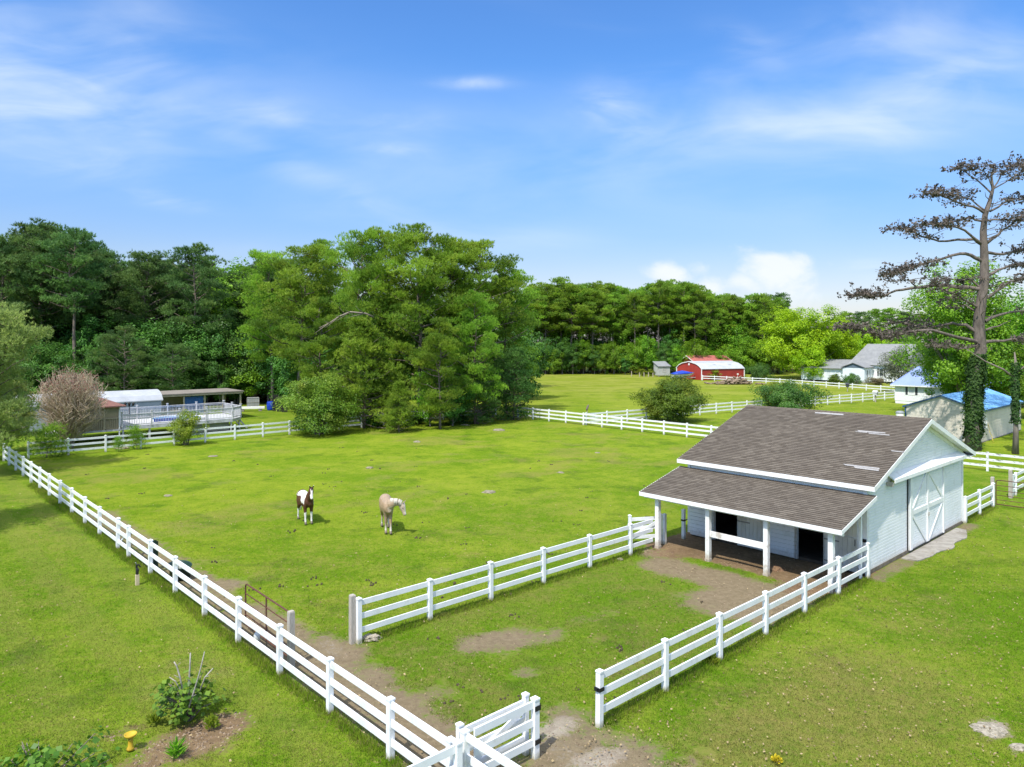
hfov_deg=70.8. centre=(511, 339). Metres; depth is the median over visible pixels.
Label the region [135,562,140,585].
yard hydrant
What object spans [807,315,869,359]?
broadleaf tree
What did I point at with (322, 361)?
broadleaf tree
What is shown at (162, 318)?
broadleaf tree
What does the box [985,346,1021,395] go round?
broadleaf tree
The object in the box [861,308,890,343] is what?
pine tree
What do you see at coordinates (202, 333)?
broadleaf tree
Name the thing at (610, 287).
pine tree
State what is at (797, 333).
broadleaf tree
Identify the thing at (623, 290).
pine tree
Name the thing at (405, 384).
broadleaf tree
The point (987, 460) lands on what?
rail fence
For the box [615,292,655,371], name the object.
pine tree
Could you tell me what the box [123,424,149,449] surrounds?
shrub
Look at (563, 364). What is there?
broadleaf tree
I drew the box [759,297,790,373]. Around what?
pine tree
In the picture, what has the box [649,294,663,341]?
pine tree
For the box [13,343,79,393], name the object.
broadleaf tree
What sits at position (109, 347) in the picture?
pine tree
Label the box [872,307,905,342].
pine tree
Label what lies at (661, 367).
garden shed
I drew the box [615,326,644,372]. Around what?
broadleaf tree
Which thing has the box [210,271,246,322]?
pine tree
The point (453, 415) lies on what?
broadleaf tree
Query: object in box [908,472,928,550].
sliding door
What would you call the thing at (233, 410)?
pool deck
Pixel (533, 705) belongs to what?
gate
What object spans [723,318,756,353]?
broadleaf tree
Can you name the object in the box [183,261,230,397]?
pine tree
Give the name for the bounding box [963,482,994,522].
rail fence
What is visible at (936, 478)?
sliding door
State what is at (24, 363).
broadleaf tree
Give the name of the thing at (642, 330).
pine tree
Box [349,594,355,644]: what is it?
wooden post
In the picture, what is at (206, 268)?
pine tree
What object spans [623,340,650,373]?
broadleaf tree
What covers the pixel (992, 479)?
wooden post
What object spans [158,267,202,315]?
pine tree
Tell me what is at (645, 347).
broadleaf tree
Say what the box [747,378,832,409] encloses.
shrub
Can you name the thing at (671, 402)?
shrub
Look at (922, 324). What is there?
pine tree
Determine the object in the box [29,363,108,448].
crape myrtle
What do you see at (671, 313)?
pine tree
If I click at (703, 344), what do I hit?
broadleaf tree
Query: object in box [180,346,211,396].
broadleaf tree
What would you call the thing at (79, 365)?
broadleaf tree
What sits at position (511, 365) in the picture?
pine tree
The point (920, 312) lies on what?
pine tree
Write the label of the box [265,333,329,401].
broadleaf tree
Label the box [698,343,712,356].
broadleaf tree
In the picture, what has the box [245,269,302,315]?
pine tree
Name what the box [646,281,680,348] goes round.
pine tree
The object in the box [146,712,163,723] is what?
weed
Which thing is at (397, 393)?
pine tree
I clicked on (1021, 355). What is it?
broadleaf tree
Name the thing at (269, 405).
barrel
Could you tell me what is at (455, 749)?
rail fence
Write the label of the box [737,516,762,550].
stall door
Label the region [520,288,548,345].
pine tree
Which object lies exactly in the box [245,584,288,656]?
tube gate
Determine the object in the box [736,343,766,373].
broadleaf tree
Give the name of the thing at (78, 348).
broadleaf tree
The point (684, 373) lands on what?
boat
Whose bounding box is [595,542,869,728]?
rail fence
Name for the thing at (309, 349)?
pine tree
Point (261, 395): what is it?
broadleaf tree
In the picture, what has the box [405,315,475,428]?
pine tree
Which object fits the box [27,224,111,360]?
pine tree
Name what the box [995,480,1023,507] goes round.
tube gate
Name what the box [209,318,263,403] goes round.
broadleaf tree
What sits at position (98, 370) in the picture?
tree
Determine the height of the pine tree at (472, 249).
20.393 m
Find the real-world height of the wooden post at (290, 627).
1.629 m
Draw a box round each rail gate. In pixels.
[455,691,529,766]
[628,513,661,543]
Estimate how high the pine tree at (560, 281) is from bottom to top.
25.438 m
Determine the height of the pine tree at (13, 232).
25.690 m
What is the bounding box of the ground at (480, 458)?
[0,342,1023,766]
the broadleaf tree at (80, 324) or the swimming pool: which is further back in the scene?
the broadleaf tree at (80, 324)
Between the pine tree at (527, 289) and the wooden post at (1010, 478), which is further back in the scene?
the pine tree at (527, 289)
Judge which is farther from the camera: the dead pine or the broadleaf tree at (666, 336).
the broadleaf tree at (666, 336)
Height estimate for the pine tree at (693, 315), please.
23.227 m
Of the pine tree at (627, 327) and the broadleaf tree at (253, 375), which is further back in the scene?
the pine tree at (627, 327)
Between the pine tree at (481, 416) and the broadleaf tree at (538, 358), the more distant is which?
the broadleaf tree at (538, 358)
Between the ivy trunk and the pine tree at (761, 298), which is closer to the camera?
the ivy trunk
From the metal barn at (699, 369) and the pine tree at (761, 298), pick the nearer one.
the metal barn at (699, 369)
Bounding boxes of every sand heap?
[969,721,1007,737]
[1009,743,1023,750]
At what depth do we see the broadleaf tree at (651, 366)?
179.39 m
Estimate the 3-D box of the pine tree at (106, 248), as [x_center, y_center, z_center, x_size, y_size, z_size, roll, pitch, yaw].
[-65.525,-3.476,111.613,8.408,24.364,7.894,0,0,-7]
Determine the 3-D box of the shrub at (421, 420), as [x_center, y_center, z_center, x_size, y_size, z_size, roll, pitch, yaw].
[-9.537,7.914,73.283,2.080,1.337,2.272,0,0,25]
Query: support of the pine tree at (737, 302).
on the ground at (480, 458)
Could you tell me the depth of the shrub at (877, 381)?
137.15 m
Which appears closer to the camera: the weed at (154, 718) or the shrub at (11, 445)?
the weed at (154, 718)
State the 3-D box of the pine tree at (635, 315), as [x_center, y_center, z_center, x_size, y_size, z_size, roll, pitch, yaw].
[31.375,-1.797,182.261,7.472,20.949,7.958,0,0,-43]
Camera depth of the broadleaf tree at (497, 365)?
78.76 m
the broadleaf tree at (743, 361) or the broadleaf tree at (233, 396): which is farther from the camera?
the broadleaf tree at (743, 361)
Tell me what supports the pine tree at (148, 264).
on the ground at (480, 458)
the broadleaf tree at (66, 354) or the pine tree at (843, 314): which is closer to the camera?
the broadleaf tree at (66, 354)
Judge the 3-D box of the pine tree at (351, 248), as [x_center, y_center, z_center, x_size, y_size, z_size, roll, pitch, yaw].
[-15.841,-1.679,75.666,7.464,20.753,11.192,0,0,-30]
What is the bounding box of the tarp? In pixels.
[185,396,202,412]
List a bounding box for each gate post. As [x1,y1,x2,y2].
[662,513,666,543]
[681,509,687,538]
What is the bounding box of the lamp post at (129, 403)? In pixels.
[124,402,134,414]
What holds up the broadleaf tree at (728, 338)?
on the ground at (480, 458)
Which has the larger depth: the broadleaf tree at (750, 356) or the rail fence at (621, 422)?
the broadleaf tree at (750, 356)
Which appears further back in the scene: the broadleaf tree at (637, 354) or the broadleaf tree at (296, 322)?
the broadleaf tree at (637, 354)
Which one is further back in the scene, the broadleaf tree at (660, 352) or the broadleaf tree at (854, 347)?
the broadleaf tree at (660, 352)
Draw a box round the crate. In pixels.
[247,397,258,406]
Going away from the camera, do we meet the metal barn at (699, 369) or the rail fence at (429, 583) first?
the rail fence at (429, 583)
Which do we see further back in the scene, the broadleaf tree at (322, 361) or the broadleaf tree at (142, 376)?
the broadleaf tree at (142, 376)
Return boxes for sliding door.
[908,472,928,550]
[928,466,944,540]
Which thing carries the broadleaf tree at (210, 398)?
on the ground at (480, 458)
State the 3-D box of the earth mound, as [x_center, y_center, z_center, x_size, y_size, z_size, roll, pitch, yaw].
[-1.318,8.513,40.258,0.846,0.249,0.634,0,0,0]
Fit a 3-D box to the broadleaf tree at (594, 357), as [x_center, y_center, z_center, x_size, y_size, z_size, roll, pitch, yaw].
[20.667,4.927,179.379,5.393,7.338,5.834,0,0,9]
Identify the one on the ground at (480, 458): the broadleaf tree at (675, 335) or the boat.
the broadleaf tree at (675, 335)
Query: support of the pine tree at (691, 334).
on the ground at (480, 458)
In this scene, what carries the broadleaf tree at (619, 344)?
on the ground at (480, 458)
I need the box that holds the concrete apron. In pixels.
[901,528,966,560]
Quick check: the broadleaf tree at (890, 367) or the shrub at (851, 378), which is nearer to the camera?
the broadleaf tree at (890, 367)
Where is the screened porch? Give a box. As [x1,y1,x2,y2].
[75,397,126,434]
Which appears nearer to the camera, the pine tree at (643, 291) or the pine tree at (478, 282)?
the pine tree at (478, 282)
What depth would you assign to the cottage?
95.66 m
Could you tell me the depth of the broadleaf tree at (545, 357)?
178.49 m
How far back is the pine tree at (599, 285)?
189.89 m
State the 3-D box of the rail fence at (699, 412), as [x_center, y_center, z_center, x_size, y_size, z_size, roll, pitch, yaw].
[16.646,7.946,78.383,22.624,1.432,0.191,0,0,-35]
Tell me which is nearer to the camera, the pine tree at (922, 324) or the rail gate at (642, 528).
the rail gate at (642, 528)
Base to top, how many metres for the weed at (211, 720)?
0.343 m
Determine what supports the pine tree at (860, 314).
on the ground at (480, 458)
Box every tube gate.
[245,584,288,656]
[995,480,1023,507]
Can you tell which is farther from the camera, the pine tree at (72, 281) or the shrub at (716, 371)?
the shrub at (716, 371)
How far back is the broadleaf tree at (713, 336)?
182.60 m
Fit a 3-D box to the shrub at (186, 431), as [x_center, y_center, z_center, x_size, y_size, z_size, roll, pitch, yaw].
[-26.567,7.223,58.444,3.042,3.172,3.042,0,0,36]
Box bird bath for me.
[124,731,136,751]
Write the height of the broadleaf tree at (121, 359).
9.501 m
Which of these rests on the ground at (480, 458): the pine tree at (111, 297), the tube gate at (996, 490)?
the pine tree at (111, 297)
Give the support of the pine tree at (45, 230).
on the ground at (480, 458)
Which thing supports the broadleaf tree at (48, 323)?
on the ground at (480, 458)
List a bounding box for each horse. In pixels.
[296,485,313,524]
[379,494,405,533]
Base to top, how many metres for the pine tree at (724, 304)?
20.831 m
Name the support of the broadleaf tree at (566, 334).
on the ground at (480, 458)
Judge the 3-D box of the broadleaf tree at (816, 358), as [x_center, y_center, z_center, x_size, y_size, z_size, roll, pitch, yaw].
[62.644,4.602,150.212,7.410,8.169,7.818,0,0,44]
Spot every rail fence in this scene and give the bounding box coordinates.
[2,443,455,766]
[27,406,495,458]
[356,519,652,643]
[407,738,462,766]
[459,727,520,766]
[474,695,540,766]
[517,407,717,437]
[585,402,732,424]
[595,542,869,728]
[702,375,780,382]
[733,391,894,409]
[780,379,894,391]
[963,451,1023,470]
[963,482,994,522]
[1013,470,1023,496]
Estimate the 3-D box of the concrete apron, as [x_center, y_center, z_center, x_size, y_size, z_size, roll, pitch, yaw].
[17.918,8.529,29.925,6.650,0.102,0.929,0,0,-43]
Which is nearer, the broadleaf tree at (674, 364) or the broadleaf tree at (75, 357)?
the broadleaf tree at (75, 357)
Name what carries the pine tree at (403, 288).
on the ground at (480, 458)
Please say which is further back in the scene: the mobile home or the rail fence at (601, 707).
the mobile home
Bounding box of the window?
[924,387,934,396]
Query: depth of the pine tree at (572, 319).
190.39 m
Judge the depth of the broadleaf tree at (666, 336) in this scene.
182.82 m
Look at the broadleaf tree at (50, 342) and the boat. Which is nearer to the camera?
the broadleaf tree at (50, 342)
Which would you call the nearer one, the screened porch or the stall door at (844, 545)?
the stall door at (844, 545)
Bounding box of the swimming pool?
[150,415,204,421]
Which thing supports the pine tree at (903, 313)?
on the ground at (480, 458)
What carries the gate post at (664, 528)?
on the ground at (480, 458)
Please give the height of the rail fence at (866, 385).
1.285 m
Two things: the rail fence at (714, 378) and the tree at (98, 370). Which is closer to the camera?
the tree at (98, 370)
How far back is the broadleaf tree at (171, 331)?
92.13 m
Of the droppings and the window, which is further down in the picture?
the droppings
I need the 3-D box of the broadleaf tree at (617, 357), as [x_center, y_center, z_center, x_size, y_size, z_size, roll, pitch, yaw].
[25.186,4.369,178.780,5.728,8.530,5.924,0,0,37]
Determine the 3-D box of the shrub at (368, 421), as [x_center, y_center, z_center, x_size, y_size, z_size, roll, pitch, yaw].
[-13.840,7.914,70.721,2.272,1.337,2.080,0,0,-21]
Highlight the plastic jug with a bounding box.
[253,620,259,640]
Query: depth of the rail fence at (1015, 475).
39.48 m
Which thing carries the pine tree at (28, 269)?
on the ground at (480, 458)
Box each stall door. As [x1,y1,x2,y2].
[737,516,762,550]
[824,521,856,571]
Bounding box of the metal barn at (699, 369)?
[676,361,744,379]
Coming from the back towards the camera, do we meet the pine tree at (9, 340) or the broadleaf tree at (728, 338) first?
the broadleaf tree at (728, 338)
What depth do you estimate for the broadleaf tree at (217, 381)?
92.86 m
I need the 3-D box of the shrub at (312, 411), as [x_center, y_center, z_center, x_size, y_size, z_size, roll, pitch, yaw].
[-17.623,5.715,65.507,8.693,5.845,7.913,0,0,-23]
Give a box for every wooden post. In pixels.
[287,610,294,666]
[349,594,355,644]
[990,477,994,505]
[1008,470,1012,497]
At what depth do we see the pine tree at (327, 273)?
86.53 m
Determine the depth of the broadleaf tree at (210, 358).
93.47 m
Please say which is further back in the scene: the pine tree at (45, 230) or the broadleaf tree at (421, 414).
the pine tree at (45, 230)
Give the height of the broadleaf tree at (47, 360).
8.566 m
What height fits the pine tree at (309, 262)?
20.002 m
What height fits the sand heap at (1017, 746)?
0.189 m
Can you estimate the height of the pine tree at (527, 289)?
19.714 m
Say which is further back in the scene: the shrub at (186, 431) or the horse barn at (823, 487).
the shrub at (186, 431)
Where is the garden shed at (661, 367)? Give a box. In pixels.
[652,361,670,376]
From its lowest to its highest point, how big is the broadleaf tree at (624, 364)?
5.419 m
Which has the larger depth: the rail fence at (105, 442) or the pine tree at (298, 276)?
the pine tree at (298, 276)
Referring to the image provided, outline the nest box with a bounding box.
[872,390,878,401]
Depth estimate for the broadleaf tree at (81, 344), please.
91.11 m
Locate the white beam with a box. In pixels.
[242,406,264,408]
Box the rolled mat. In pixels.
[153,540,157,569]
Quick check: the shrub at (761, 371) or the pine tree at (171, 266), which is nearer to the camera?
the pine tree at (171, 266)
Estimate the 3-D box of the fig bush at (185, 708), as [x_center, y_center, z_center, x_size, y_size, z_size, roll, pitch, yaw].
[-7.368,7.719,16.299,1.616,1.683,1.562,0,0,-40]
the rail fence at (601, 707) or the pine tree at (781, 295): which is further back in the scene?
the pine tree at (781, 295)
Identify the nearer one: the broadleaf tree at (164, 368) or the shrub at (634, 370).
the broadleaf tree at (164, 368)
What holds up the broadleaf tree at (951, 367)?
on the ground at (480, 458)
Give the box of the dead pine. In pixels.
[826,151,1023,450]
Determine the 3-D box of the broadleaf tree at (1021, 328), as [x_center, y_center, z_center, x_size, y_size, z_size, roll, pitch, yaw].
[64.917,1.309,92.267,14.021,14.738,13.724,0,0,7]
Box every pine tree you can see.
[0,217,105,345]
[0,234,45,336]
[0,236,59,315]
[0,301,53,448]
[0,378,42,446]
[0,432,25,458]
[5,227,54,315]
[5,234,71,324]
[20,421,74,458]
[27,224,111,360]
[49,232,90,333]
[76,240,112,270]
[76,249,120,333]
[77,248,140,333]
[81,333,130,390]
[89,325,151,390]
[91,265,130,333]
[102,250,193,334]
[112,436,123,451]
[117,265,161,316]
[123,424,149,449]
[130,259,190,324]
[136,263,184,318]
[143,342,210,390]
[153,242,237,348]
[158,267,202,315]
[178,257,269,397]
[182,258,227,273]
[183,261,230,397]
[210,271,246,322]
[230,261,281,398]
[231,249,299,400]
[244,243,348,412]
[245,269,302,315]
[272,257,311,297]
[280,295,373,417]
[285,238,357,407]
[310,315,417,428]
[318,229,400,419]
[332,225,442,358]
[352,222,482,420]
[372,380,417,431]
[398,236,504,399]
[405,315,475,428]
[424,238,539,404]
[439,289,509,423]
[457,360,504,424]
[475,261,541,411]
[484,345,540,420]
[494,282,533,334]
[512,283,554,338]
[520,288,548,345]
[529,282,568,372]
[532,293,558,337]
[545,283,588,371]
[547,276,577,372]
[548,283,594,373]
[562,285,598,372]
[567,282,601,338]
[573,288,616,373]
[585,280,609,371]
[588,292,623,372]
[596,282,618,371]
[596,291,626,372]
[610,286,636,330]
[612,294,637,372]
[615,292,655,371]
[621,292,650,351]
[627,295,666,371]
[630,282,663,367]
[640,279,675,359]
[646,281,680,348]
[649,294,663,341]
[655,286,687,372]
[656,285,701,341]
[657,279,679,296]
[667,281,699,344]
[672,283,715,347]
[675,286,710,341]
[687,289,727,347]
[704,294,741,339]
[719,294,748,335]
[726,304,755,343]
[735,293,766,372]
[740,293,777,342]
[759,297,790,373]
[772,292,791,308]
[831,311,861,329]
[848,311,873,334]
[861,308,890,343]
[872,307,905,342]
[890,311,923,341]
[910,313,928,345]
[918,307,942,336]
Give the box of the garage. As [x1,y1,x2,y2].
[902,388,1023,441]
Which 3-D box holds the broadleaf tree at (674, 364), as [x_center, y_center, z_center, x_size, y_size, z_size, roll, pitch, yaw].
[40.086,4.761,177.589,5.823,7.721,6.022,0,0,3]
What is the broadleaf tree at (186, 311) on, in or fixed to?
on the ground at (480, 458)
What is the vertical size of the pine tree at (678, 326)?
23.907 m
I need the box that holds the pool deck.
[120,400,247,439]
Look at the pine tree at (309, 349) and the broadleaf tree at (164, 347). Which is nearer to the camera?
the pine tree at (309, 349)
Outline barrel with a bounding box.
[267,401,272,409]
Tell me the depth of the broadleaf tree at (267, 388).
94.04 m
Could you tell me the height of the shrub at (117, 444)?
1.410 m
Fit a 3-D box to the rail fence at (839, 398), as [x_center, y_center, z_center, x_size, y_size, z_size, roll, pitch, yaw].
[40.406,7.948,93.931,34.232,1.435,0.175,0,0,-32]
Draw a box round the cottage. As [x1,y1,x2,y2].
[890,366,1001,403]
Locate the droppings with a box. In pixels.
[85,447,993,703]
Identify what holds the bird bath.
on the ground at (480, 458)
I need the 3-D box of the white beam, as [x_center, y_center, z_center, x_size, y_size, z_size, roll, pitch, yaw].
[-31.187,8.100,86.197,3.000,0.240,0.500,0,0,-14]
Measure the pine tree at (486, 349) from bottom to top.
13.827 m
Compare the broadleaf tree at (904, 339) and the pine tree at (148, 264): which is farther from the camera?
the broadleaf tree at (904, 339)
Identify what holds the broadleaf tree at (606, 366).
on the ground at (480, 458)
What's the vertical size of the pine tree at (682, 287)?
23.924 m
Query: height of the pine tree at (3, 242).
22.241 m
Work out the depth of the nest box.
98.60 m
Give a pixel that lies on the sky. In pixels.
(740, 148)
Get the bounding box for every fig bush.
[0,725,120,766]
[150,651,225,724]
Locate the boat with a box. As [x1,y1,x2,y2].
[670,370,693,376]
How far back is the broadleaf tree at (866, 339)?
174.80 m
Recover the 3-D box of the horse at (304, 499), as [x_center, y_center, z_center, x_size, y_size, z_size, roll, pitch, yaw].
[-9.627,7.564,33.661,0.613,1.871,2.199,0,0,-31]
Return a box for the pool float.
[154,417,178,421]
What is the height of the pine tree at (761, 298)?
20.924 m
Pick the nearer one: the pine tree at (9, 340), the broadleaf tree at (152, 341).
the pine tree at (9, 340)
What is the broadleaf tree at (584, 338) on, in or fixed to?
on the ground at (480, 458)
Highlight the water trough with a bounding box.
[169,560,191,580]
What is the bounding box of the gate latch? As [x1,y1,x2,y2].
[594,686,604,692]
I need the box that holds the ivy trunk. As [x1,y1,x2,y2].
[965,348,1023,454]
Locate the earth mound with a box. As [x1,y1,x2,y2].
[481,490,495,493]
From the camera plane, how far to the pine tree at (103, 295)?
100.30 m
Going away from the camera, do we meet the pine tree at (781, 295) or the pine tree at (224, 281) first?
the pine tree at (224, 281)
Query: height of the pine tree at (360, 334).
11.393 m
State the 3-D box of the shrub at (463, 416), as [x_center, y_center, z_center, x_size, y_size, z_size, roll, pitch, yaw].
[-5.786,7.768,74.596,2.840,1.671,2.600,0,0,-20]
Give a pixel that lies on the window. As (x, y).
(924, 387)
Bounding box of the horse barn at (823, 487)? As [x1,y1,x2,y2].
[639,405,975,593]
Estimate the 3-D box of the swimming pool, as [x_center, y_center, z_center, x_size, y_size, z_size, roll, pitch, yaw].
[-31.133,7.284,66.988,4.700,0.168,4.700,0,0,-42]
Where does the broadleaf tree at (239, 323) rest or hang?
on the ground at (480, 458)
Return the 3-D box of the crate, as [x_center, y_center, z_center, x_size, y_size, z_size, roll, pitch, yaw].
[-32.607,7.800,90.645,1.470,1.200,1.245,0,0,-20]
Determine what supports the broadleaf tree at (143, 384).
on the ground at (480, 458)
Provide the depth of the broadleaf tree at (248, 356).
96.85 m
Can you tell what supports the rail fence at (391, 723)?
on the ground at (480, 458)
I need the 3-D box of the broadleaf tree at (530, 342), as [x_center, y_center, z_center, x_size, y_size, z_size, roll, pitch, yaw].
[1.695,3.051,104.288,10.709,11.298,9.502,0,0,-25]
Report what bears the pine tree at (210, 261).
on the ground at (480, 458)
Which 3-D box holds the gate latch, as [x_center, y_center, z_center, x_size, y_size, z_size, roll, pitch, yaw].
[1.914,7.672,15.861,0.192,0.106,0.162,0,0,-42]
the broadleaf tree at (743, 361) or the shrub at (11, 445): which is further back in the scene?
the broadleaf tree at (743, 361)
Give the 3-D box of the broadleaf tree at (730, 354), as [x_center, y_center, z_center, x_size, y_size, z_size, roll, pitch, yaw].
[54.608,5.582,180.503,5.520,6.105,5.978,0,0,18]
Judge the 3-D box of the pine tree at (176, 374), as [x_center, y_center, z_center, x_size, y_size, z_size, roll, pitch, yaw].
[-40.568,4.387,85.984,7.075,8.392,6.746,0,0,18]
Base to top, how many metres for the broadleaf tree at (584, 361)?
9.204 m
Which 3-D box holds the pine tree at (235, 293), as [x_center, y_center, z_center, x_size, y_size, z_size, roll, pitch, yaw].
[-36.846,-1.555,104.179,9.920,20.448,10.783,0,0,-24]
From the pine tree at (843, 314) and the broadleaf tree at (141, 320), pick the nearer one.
the broadleaf tree at (141, 320)
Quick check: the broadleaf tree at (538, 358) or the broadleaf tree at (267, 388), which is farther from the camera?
the broadleaf tree at (538, 358)
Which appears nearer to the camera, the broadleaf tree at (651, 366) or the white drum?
the white drum
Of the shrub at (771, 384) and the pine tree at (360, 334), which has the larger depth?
the shrub at (771, 384)
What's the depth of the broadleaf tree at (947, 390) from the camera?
86.65 m
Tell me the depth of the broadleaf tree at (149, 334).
93.59 m
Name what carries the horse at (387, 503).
on the ground at (480, 458)
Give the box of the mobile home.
[11,389,162,431]
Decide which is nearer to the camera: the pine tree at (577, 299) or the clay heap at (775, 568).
the clay heap at (775, 568)
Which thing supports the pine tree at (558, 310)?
on the ground at (480, 458)
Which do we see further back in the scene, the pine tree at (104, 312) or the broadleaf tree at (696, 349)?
the broadleaf tree at (696, 349)
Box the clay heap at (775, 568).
[770,565,784,571]
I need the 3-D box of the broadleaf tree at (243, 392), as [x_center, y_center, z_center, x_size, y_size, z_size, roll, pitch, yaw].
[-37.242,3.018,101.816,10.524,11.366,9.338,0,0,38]
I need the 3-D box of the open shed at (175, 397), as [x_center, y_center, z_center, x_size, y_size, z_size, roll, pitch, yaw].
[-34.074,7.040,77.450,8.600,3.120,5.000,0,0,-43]
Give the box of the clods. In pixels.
[96,519,1011,766]
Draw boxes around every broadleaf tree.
[0,322,85,393]
[1,344,45,393]
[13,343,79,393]
[16,342,52,392]
[19,307,86,359]
[28,318,76,356]
[44,318,88,348]
[48,354,79,388]
[49,337,97,363]
[52,342,82,373]
[55,360,102,384]
[56,316,118,352]
[57,313,117,372]
[64,324,98,344]
[66,346,111,390]
[82,333,145,390]
[89,317,125,344]
[95,317,183,389]
[110,344,148,390]
[115,300,164,339]
[131,353,174,390]
[134,326,171,376]
[135,300,177,345]
[144,320,223,389]
[147,356,191,390]
[149,307,212,345]
[151,332,181,382]
[157,322,228,401]
[164,344,208,388]
[170,304,215,336]
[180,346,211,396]
[189,296,229,399]
[190,344,225,402]
[193,319,247,402]
[205,349,238,405]
[209,317,244,399]
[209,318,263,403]
[219,358,250,403]
[222,333,277,396]
[223,327,265,399]
[234,330,264,396]
[236,319,290,400]
[239,334,266,398]
[258,318,317,390]
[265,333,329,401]
[303,336,360,412]
[344,347,415,416]
[387,326,423,395]
[411,366,446,426]
[431,374,474,425]
[468,347,524,416]
[500,326,557,398]
[528,350,542,366]
[539,336,556,373]
[545,349,565,374]
[546,331,572,372]
[552,336,576,373]
[555,324,597,372]
[562,341,585,373]
[567,328,599,372]
[574,338,593,373]
[585,345,603,373]
[586,333,604,367]
[591,343,615,373]
[600,331,628,372]
[604,340,624,370]
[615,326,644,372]
[619,353,632,374]
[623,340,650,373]
[631,335,658,373]
[649,348,663,370]
[653,328,684,364]
[654,341,675,363]
[664,344,684,371]
[665,328,700,370]
[676,346,690,363]
[681,338,709,360]
[686,335,716,354]
[697,339,723,350]
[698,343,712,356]
[701,325,734,356]
[712,324,745,354]
[714,350,732,359]
[720,338,754,366]
[722,350,737,361]
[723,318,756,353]
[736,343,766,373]
[746,342,771,368]
[753,304,861,378]
[753,340,785,374]
[773,360,790,373]
[788,343,828,380]
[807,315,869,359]
[850,324,900,356]
[876,345,917,388]
[884,329,923,348]
[887,256,1023,391]
[910,321,1003,395]
[959,294,1023,390]
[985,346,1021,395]
[992,340,1023,407]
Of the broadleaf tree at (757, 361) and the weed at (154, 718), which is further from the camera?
the broadleaf tree at (757, 361)
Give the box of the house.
[800,344,925,382]
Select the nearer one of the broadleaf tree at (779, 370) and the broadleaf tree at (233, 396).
the broadleaf tree at (233, 396)
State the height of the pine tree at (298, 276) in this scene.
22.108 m
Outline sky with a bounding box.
[0,0,1023,341]
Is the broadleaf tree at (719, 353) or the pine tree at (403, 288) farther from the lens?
the broadleaf tree at (719, 353)
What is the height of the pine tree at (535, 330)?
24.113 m
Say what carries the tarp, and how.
hanging from the open shed at (175, 397)
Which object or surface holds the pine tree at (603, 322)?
on the ground at (480, 458)
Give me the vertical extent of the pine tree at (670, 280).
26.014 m
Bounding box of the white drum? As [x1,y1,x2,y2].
[896,411,903,415]
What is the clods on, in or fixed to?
on the ground at (480, 458)
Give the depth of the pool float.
64.10 m
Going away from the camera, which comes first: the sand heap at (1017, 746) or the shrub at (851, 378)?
the sand heap at (1017, 746)
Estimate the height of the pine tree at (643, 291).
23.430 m
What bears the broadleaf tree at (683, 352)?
on the ground at (480, 458)
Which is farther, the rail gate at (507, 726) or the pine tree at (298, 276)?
the pine tree at (298, 276)
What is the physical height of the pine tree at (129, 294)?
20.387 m
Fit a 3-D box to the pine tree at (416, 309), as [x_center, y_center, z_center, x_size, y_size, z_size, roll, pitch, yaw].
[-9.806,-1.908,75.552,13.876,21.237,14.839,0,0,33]
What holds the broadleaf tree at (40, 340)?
on the ground at (480, 458)
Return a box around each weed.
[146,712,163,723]
[162,736,189,758]
[203,713,220,728]
[702,654,719,663]
[770,753,782,763]
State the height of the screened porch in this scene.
3.850 m
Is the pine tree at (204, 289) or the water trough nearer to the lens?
the water trough
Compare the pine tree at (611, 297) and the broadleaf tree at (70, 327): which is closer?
the broadleaf tree at (70, 327)
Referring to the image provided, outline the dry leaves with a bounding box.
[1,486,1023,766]
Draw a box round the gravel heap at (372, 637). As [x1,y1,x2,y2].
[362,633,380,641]
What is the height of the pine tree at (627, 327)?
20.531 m
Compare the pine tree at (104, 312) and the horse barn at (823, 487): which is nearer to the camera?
the horse barn at (823, 487)
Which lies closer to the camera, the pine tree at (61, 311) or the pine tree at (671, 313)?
the pine tree at (61, 311)
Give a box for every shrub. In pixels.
[166,409,209,444]
[271,371,366,434]
[362,414,381,426]
[408,411,425,423]
[445,411,468,421]
[629,373,712,422]
[631,365,640,374]
[637,369,647,375]
[647,369,654,375]
[710,369,721,377]
[743,362,774,381]
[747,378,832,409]
[759,381,777,406]
[827,374,841,384]
[840,373,863,383]
[863,376,884,384]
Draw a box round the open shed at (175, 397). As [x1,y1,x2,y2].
[160,388,243,414]
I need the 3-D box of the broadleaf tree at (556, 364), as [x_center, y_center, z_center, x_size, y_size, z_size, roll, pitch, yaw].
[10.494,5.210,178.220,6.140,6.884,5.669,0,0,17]
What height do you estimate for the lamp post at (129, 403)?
2.000 m

